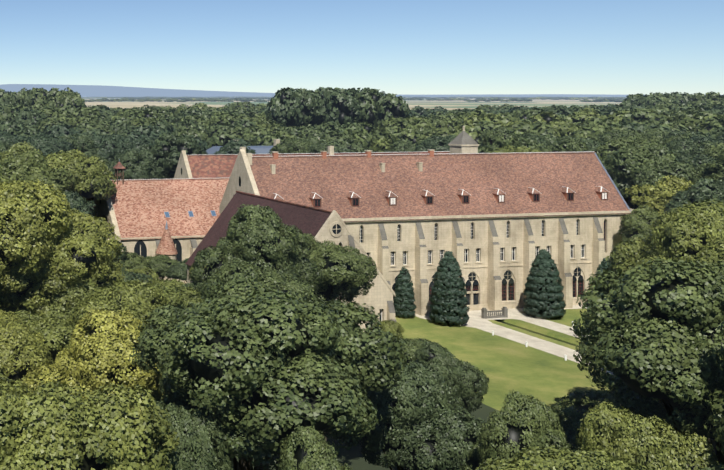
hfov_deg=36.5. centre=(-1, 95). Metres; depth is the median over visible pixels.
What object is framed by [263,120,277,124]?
tree
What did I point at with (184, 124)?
tree
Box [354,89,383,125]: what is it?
tall tree
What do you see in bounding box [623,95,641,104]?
tall tree
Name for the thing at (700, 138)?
tree
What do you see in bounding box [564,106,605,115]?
tree
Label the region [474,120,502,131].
tree
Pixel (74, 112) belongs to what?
tree
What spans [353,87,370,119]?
tall tree
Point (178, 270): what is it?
tree
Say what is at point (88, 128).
tree
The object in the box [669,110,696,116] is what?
tree
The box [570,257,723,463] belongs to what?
tree
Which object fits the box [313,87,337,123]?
tall tree
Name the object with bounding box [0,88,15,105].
tall tree
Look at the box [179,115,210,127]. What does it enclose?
tree
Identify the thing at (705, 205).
tree
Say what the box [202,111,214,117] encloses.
tree
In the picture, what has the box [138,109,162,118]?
tree
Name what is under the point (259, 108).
tree
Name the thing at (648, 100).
tall tree
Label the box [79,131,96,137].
tree
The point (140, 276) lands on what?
tree
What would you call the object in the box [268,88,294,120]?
tall tree
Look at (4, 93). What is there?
tall tree
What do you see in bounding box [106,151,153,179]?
tree
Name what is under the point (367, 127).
tree
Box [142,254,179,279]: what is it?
tree
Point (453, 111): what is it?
tree
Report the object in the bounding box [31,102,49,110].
tree
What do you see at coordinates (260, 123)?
tree
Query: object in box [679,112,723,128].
tree
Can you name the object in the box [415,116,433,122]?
tree
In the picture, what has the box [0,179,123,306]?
tree
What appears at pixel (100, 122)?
tree
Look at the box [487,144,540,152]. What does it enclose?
tree
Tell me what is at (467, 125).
tree
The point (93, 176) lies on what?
tree
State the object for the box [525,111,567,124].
tree
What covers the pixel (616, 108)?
tree
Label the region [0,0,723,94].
sky
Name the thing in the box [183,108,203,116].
tree
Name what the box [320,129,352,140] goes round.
tree
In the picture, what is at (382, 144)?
tree
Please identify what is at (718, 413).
tree
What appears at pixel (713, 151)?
tree
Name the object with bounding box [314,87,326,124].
tall tree
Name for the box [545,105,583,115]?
tree
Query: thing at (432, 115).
tree
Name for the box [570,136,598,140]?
tree
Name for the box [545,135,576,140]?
tree
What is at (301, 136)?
tree
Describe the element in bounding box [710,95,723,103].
tall tree
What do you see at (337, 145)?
tree
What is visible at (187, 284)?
tree
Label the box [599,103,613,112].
tree
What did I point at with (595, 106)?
tree
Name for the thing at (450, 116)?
tree
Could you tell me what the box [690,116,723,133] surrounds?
tree
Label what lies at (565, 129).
tree
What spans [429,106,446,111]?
tree
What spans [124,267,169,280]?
tree
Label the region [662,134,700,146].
tree
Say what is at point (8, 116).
tree
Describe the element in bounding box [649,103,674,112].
tree
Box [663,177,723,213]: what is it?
tree
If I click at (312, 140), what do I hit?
tree
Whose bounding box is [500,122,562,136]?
tree
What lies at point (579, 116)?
tree
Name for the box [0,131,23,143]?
tree
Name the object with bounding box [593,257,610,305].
yew tree
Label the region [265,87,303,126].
tall tree
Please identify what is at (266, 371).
tree
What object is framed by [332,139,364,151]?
tree
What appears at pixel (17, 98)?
tall tree
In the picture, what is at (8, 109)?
tree
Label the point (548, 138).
tree
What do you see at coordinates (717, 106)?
tree
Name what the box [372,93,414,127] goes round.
tall tree
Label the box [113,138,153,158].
tree
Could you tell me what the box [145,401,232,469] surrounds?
tree
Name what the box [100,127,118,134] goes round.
tree
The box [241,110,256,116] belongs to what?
tree
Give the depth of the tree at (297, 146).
252.45 m
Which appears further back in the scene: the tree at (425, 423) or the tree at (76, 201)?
the tree at (76, 201)
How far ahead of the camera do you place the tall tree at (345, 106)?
375.94 m
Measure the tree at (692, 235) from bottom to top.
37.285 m
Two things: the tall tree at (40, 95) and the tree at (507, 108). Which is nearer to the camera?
the tall tree at (40, 95)
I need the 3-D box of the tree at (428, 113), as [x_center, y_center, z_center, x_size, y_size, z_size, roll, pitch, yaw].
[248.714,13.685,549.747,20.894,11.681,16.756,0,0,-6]
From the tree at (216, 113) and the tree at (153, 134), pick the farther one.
the tree at (216, 113)
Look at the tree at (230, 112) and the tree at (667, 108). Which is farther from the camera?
the tree at (230, 112)
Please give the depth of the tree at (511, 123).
339.64 m
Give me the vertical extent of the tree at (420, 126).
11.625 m
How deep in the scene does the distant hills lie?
25947.80 m
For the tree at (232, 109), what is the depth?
615.15 m
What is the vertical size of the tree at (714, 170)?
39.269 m
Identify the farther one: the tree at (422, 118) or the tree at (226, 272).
the tree at (422, 118)
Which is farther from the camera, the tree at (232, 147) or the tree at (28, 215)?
the tree at (232, 147)
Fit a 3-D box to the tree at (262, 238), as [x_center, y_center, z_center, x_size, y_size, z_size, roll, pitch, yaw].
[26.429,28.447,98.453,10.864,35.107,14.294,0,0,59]
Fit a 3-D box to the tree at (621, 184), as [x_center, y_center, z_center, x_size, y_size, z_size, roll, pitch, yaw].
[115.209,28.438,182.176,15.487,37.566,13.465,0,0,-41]
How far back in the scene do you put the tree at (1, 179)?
124.01 m
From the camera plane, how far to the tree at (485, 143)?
234.27 m
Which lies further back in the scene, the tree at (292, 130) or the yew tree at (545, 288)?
the tree at (292, 130)
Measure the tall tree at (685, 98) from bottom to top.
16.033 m
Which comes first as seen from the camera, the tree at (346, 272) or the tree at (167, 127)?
the tree at (346, 272)
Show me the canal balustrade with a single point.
(504, 311)
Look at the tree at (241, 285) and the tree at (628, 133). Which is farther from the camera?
the tree at (628, 133)
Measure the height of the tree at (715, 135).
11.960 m
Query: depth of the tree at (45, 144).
232.29 m
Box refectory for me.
[91,159,229,282]
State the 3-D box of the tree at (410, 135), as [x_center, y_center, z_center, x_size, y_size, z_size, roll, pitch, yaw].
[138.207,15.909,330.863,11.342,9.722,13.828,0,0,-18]
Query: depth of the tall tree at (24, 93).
513.27 m
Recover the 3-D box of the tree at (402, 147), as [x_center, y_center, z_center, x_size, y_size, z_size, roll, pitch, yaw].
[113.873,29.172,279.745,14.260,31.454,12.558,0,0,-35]
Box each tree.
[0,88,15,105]
[0,90,15,105]
[0,105,25,121]
[0,121,24,135]
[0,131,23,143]
[0,141,46,160]
[0,142,45,157]
[0,151,75,192]
[0,169,36,182]
[0,174,7,183]
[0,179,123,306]
[0,201,33,276]
[0,219,125,318]
[0,271,145,328]
[0,309,53,389]
[0,373,46,398]
[0,380,179,469]
[2,111,16,121]
[5,316,74,394]
[11,109,49,127]
[12,133,74,160]
[13,92,25,105]
[17,131,33,135]
[19,89,29,105]
[19,111,45,126]
[19,125,41,135]
[21,87,37,107]
[22,308,193,415]
[28,88,48,105]
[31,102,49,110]
[34,117,72,130]
[38,107,72,121]
[41,124,84,137]
[43,149,117,202]
[46,87,84,108]
[47,87,61,100]
[56,133,89,138]
[57,135,110,159]
[60,106,97,121]
[62,190,95,215]
[65,116,97,126]
[65,279,171,328]
[73,124,106,131]
[75,120,110,129]
[79,108,100,120]
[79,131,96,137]
[82,154,109,202]
[88,104,116,116]
[89,129,110,135]
[90,134,130,161]
[100,113,112,121]
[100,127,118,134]
[105,117,131,133]
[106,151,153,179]
[112,148,170,178]
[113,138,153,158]
[113,259,152,281]
[115,273,140,281]
[117,109,134,114]
[118,243,128,264]
[119,110,143,124]
[119,126,135,137]
[121,251,155,272]
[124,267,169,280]
[126,132,145,139]
[128,131,169,138]
[129,117,168,126]
[129,287,409,469]
[131,125,165,135]
[132,272,306,469]
[135,132,207,178]
[136,282,204,319]
[138,105,152,109]
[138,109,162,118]
[141,108,170,116]
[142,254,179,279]
[143,274,184,288]
[144,137,161,147]
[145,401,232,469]
[149,119,178,133]
[163,109,204,123]
[164,257,189,283]
[167,282,205,298]
[170,124,208,143]
[173,107,186,114]
[175,118,197,130]
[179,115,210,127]
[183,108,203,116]
[184,135,209,150]
[188,204,324,297]
[188,263,207,281]
[191,103,206,109]
[197,124,206,130]
[201,106,223,111]
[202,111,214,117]
[203,124,235,137]
[203,260,317,457]
[205,114,243,128]
[205,131,235,147]
[210,111,228,116]
[210,122,231,135]
[213,139,255,154]
[220,110,236,114]
[222,106,243,110]
[226,126,271,142]
[227,101,254,108]
[233,113,275,121]
[233,119,257,127]
[233,119,268,128]
[234,138,247,144]
[236,109,258,113]
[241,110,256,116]
[245,134,269,145]
[250,106,261,111]
[251,103,268,108]
[252,134,290,145]
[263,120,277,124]
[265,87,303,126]
[265,125,295,134]
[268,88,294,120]
[268,123,302,128]
[268,139,313,153]
[274,132,294,139]
[276,126,306,135]
[278,425,351,469]
[284,136,324,147]
[286,134,305,139]
[291,88,320,126]
[296,128,325,137]
[299,125,313,134]
[301,233,378,303]
[305,90,321,125]
[307,131,323,138]
[308,141,347,152]
[311,121,362,133]
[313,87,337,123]
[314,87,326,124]
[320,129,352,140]
[324,88,362,125]
[325,140,343,149]
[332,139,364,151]
[339,360,487,469]
[340,130,373,149]
[346,90,359,122]
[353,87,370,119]
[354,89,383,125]
[356,121,382,137]
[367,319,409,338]
[371,137,394,151]
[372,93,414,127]
[375,117,434,138]
[384,143,416,151]
[388,128,424,143]
[389,139,414,150]
[393,267,416,317]
[398,337,448,469]
[411,109,425,114]
[413,341,489,469]
[414,135,454,151]
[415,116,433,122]
[420,127,438,134]
[423,110,446,116]
[424,111,443,119]
[426,119,460,136]
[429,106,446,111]
[429,251,469,325]
[431,115,441,122]
[439,109,468,114]
[439,111,470,119]
[445,122,474,135]
[448,109,488,120]
[450,119,463,127]
[451,127,482,143]
[459,391,580,469]
[461,113,507,127]
[472,108,491,113]
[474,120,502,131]
[475,445,655,469]
[477,105,491,109]
[478,131,494,147]
[478,146,495,152]
[481,126,543,150]
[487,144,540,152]
[491,110,504,114]
[493,112,525,125]
[499,105,528,110]
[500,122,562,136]
[501,120,533,128]
[509,106,525,112]
[510,108,553,121]
[516,132,550,147]
[523,249,565,318]
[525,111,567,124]
[529,106,561,114]
[529,128,557,138]
[532,121,550,125]
[537,135,558,146]
[541,137,588,151]
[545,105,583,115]
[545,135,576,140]
[547,121,570,128]
[552,389,706,452]
[554,122,581,138]
[554,421,580,448]
[556,138,602,146]
[562,112,593,126]
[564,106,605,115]
[569,125,638,138]
[570,108,608,118]
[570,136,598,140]
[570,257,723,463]
[571,117,622,129]
[575,261,723,370]
[575,401,722,469]
[583,104,603,107]
[585,144,601,151]
[591,129,642,140]
[592,137,687,208]
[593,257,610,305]
[598,132,628,144]
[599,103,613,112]
[600,103,635,115]
[603,149,640,208]
[604,205,723,434]
[606,109,670,124]
[606,144,701,207]
[617,204,662,244]
[620,108,666,124]
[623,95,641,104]
[624,123,672,132]
[625,93,643,101]
[625,175,693,218]
[627,201,638,209]
[628,135,664,144]
[632,94,665,105]
[640,128,658,137]
[641,119,692,133]
[647,130,691,138]
[649,92,666,104]
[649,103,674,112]
[651,109,671,116]
[661,95,674,103]
[661,103,676,107]
[662,130,697,139]
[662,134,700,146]
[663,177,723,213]
[664,149,705,177]
[665,92,694,104]
[666,138,705,157]
[666,146,690,160]
[666,194,723,214]
[668,107,711,122]
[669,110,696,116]
[670,148,692,157]
[670,199,723,214]
[671,105,723,115]
[673,104,691,109]
[673,115,704,131]
[677,315,723,456]
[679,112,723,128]
[684,154,716,166]
[686,143,723,161]
[689,134,716,142]
[690,93,712,106]
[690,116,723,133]
[696,125,723,139]
[696,140,718,148]
[697,149,723,182]
[698,462,723,469]
[705,92,723,103]
[706,260,723,269]
[707,438,715,455]
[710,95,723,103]
[711,104,723,109]
[717,133,723,142]
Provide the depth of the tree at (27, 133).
321.99 m
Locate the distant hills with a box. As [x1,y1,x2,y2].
[0,84,705,96]
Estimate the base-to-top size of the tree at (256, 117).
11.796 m
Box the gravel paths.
[415,305,613,374]
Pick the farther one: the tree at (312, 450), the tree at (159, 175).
the tree at (159, 175)
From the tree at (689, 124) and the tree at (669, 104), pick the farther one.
the tree at (669, 104)
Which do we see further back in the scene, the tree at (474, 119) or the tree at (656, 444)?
the tree at (474, 119)
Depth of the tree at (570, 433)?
65.14 m
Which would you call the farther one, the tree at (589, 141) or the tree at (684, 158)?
the tree at (589, 141)
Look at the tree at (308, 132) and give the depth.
351.03 m
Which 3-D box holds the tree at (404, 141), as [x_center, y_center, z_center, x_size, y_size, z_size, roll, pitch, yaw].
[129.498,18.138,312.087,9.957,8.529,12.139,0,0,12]
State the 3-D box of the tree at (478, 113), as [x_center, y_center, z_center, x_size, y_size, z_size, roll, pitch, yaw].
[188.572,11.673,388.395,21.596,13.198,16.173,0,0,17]
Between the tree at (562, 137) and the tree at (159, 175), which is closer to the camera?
the tree at (159, 175)
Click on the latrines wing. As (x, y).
(320, 224)
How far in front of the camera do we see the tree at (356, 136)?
331.68 m
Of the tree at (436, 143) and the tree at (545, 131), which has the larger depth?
the tree at (545, 131)
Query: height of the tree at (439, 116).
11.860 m
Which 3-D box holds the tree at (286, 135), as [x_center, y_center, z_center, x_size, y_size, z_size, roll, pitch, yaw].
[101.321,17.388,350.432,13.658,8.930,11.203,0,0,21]
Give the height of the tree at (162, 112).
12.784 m
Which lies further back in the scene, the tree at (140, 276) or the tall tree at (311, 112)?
the tall tree at (311, 112)
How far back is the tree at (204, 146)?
307.45 m
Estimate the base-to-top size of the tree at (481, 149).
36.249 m
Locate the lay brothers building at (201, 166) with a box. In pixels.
[174,146,449,178]
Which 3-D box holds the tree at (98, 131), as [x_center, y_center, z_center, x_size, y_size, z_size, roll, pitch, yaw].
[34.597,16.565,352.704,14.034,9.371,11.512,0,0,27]
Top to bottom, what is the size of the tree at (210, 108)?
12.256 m
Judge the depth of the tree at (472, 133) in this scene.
295.95 m
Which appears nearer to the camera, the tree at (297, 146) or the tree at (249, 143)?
the tree at (297, 146)
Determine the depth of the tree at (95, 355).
63.68 m
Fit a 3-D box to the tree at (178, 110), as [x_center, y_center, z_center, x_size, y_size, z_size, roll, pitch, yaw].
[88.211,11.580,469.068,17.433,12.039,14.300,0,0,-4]
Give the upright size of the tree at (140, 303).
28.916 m
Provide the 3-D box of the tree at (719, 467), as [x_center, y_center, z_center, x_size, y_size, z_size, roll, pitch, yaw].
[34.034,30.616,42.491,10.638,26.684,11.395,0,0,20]
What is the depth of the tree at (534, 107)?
439.82 m
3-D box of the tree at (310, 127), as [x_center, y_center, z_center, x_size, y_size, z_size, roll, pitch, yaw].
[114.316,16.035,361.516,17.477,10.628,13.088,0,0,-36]
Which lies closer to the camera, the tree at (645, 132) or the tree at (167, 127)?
the tree at (645, 132)
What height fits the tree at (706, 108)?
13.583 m
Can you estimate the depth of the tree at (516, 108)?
494.26 m
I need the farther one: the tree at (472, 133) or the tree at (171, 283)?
the tree at (472, 133)
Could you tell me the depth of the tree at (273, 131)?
372.65 m
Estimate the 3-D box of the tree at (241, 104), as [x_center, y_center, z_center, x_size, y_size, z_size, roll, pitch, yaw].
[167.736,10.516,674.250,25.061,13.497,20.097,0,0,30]
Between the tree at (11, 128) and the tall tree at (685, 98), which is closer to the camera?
the tree at (11, 128)
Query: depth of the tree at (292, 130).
358.57 m
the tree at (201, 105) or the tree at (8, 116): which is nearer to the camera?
the tree at (8, 116)
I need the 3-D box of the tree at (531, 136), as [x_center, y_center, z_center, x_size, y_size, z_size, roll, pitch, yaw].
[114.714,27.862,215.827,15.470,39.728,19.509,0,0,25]
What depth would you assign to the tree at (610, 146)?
201.96 m
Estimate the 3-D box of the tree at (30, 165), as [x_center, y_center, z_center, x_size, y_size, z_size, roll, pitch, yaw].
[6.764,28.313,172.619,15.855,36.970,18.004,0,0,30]
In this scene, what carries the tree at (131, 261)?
on the ground at (352, 458)
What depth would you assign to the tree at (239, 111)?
560.56 m
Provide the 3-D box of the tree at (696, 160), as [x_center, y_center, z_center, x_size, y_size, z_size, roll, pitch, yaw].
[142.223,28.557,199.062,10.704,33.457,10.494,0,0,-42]
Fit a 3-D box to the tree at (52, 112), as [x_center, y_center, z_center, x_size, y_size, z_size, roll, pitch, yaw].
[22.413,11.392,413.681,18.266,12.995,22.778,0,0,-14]
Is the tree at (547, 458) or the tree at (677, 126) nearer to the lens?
the tree at (547, 458)
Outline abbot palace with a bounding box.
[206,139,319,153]
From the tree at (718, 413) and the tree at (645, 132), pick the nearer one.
the tree at (718, 413)
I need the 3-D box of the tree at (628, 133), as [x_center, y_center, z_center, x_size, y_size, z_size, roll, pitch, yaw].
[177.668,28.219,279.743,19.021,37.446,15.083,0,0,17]
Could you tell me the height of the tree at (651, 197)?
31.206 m
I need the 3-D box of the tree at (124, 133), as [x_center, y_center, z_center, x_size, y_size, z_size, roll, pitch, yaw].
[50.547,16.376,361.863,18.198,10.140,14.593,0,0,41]
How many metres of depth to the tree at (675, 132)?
259.99 m
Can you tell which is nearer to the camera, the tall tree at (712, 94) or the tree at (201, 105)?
the tall tree at (712, 94)
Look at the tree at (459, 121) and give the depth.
360.51 m
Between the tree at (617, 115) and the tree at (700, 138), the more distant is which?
the tree at (617, 115)
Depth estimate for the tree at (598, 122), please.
323.63 m
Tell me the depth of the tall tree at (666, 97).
538.58 m
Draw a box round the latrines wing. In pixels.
[185,191,396,328]
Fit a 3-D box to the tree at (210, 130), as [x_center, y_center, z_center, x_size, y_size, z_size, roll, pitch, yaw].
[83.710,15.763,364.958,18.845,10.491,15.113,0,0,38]
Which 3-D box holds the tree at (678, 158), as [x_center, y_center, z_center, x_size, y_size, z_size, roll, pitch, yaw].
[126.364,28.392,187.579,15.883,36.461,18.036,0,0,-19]
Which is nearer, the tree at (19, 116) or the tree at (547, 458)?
the tree at (547, 458)
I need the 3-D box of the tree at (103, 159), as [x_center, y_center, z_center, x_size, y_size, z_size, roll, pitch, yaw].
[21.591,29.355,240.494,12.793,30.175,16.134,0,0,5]
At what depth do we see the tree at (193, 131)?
363.08 m
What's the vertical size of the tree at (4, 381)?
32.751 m
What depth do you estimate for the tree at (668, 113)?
368.81 m
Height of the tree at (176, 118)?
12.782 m
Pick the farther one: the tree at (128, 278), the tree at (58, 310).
the tree at (128, 278)
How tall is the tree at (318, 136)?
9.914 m
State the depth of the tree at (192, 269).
139.82 m
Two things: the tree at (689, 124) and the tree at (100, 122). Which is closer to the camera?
the tree at (689, 124)
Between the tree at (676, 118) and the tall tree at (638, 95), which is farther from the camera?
the tall tree at (638, 95)
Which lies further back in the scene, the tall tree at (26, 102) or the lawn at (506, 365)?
the tall tree at (26, 102)
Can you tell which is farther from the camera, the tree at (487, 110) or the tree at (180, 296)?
the tree at (487, 110)
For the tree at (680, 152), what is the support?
on the ground at (352, 458)
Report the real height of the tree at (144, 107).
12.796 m
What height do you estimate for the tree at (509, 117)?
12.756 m
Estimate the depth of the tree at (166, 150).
235.67 m
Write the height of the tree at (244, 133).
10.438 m
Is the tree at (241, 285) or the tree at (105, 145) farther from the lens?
the tree at (105, 145)
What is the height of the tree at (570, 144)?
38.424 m
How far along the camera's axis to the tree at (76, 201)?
163.98 m
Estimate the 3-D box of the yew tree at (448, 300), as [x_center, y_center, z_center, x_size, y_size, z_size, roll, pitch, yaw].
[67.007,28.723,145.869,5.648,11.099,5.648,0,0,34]
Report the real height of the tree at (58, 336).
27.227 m
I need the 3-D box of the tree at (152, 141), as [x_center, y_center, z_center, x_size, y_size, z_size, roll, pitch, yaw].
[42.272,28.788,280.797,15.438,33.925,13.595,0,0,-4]
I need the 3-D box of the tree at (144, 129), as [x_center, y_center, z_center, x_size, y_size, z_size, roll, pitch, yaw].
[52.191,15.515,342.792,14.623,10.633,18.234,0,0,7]
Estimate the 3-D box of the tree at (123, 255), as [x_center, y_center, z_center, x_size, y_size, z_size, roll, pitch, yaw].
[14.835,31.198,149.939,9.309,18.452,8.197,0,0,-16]
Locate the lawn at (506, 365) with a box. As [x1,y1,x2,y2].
[395,308,713,457]
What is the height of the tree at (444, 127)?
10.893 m
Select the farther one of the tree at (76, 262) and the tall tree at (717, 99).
the tall tree at (717, 99)
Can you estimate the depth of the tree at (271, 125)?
399.08 m
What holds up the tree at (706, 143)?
on the ground at (352, 458)
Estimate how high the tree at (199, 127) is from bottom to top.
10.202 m
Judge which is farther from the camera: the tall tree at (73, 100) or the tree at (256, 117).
the tall tree at (73, 100)
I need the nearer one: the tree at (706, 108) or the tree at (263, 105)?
the tree at (706, 108)
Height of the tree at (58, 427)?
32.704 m
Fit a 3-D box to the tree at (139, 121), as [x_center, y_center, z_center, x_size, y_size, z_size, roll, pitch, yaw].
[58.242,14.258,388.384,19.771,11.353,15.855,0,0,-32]
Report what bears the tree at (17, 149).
on the ground at (352, 458)
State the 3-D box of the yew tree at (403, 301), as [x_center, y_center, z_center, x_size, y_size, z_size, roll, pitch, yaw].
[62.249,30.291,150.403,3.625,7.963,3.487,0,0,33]
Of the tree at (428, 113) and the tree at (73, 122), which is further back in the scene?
the tree at (428, 113)
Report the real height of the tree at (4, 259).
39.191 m
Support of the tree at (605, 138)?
on the ground at (352, 458)
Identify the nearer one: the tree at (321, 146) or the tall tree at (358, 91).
the tree at (321, 146)
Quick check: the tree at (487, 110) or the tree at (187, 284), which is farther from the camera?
the tree at (487, 110)
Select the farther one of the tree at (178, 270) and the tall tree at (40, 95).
the tall tree at (40, 95)
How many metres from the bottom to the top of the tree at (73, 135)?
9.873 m
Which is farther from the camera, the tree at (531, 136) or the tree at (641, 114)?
the tree at (641, 114)
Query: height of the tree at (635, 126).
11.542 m
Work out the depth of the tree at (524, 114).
385.75 m
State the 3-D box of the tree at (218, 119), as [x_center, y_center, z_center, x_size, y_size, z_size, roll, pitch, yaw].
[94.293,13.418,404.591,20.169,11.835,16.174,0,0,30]
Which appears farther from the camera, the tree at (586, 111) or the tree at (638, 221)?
the tree at (586, 111)
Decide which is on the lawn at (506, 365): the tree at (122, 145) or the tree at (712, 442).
the tree at (712, 442)
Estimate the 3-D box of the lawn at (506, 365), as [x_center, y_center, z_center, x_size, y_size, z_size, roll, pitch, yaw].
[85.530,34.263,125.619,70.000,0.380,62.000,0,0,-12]
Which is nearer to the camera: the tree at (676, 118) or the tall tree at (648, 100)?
the tree at (676, 118)
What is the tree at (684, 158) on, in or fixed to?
on the ground at (352, 458)
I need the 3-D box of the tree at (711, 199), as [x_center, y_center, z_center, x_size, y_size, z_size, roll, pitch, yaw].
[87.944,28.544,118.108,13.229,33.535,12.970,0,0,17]
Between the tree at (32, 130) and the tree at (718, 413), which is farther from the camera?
the tree at (32, 130)
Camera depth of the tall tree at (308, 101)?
388.25 m
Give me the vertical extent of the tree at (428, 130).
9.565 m
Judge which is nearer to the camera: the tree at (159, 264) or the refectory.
the tree at (159, 264)
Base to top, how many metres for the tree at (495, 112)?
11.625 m
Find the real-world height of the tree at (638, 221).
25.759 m
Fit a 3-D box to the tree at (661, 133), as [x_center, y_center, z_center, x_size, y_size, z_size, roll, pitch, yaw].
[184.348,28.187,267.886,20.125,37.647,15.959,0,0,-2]
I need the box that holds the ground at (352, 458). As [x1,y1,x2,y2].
[82,97,622,469]
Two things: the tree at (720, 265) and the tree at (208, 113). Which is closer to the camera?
the tree at (720, 265)
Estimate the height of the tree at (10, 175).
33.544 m
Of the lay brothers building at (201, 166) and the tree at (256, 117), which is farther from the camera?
the tree at (256, 117)
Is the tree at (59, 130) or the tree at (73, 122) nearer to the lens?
the tree at (59, 130)
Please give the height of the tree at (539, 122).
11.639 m
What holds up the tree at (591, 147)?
on the ground at (352, 458)
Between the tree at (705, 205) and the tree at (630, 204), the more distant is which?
the tree at (630, 204)
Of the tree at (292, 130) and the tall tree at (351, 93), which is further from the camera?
the tall tree at (351, 93)
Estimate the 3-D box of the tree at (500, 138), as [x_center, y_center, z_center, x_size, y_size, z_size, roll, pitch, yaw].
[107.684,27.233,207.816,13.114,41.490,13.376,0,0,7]
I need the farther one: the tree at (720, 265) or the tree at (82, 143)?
the tree at (82, 143)
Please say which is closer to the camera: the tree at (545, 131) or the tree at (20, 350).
the tree at (20, 350)
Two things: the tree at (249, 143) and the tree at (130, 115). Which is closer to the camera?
the tree at (249, 143)
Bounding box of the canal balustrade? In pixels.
[481,307,507,318]
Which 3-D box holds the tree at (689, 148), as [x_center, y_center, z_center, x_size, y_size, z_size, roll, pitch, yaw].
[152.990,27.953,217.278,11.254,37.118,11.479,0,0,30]
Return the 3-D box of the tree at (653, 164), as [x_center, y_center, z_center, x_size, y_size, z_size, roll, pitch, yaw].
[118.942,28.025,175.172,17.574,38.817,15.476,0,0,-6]
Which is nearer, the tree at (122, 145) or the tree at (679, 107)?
the tree at (122, 145)
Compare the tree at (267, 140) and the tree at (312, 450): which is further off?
the tree at (267, 140)
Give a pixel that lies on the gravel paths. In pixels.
(476, 320)
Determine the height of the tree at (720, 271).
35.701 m
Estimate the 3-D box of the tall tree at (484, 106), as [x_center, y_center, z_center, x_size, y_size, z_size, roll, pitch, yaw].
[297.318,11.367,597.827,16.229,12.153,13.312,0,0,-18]
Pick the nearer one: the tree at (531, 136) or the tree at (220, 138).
the tree at (531, 136)
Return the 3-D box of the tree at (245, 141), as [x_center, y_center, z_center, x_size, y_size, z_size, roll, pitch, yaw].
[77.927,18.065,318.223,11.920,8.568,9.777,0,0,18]
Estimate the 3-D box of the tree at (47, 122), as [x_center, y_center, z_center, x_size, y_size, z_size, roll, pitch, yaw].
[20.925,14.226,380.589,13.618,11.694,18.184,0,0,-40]
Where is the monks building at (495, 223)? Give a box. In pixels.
[219,126,633,315]
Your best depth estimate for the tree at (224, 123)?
369.63 m
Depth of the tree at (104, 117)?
422.62 m
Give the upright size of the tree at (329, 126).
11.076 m
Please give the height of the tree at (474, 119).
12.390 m
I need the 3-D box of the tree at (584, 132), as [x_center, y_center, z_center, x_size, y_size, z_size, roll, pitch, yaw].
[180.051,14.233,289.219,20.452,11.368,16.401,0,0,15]
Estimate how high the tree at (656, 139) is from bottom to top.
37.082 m
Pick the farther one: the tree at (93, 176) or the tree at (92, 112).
the tree at (92, 112)
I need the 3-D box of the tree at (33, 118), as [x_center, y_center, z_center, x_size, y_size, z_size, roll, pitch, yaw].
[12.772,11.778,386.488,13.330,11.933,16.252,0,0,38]
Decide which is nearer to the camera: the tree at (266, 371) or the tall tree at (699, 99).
the tree at (266, 371)
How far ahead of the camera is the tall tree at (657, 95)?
540.38 m
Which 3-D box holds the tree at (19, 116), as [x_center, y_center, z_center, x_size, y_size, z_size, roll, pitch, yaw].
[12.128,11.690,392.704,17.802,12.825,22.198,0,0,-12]
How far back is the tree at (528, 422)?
53.43 m
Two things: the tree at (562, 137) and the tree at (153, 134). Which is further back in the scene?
the tree at (153, 134)
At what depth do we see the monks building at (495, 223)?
156.62 m
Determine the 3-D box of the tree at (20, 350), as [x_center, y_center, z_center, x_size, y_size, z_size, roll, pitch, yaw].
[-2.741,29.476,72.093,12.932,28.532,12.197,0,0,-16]
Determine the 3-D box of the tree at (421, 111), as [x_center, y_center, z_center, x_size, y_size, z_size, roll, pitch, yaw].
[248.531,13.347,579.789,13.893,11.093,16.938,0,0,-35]
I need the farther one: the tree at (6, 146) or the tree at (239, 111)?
the tree at (239, 111)
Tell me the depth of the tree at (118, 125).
374.43 m
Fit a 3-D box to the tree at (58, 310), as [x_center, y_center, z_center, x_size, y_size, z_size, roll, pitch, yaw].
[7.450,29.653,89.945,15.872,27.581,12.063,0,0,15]
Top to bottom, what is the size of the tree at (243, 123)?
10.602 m
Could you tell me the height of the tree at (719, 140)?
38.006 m
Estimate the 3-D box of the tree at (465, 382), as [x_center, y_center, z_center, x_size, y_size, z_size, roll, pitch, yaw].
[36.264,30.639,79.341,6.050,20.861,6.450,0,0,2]
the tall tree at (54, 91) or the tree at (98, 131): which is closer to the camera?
the tree at (98, 131)
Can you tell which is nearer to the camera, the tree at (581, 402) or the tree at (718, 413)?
the tree at (718, 413)
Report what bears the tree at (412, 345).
on the ground at (352, 458)
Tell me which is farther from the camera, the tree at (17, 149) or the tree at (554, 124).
the tree at (554, 124)
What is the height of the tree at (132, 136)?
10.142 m
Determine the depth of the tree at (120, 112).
460.38 m
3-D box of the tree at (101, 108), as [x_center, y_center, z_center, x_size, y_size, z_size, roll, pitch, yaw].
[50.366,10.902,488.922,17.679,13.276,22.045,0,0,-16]

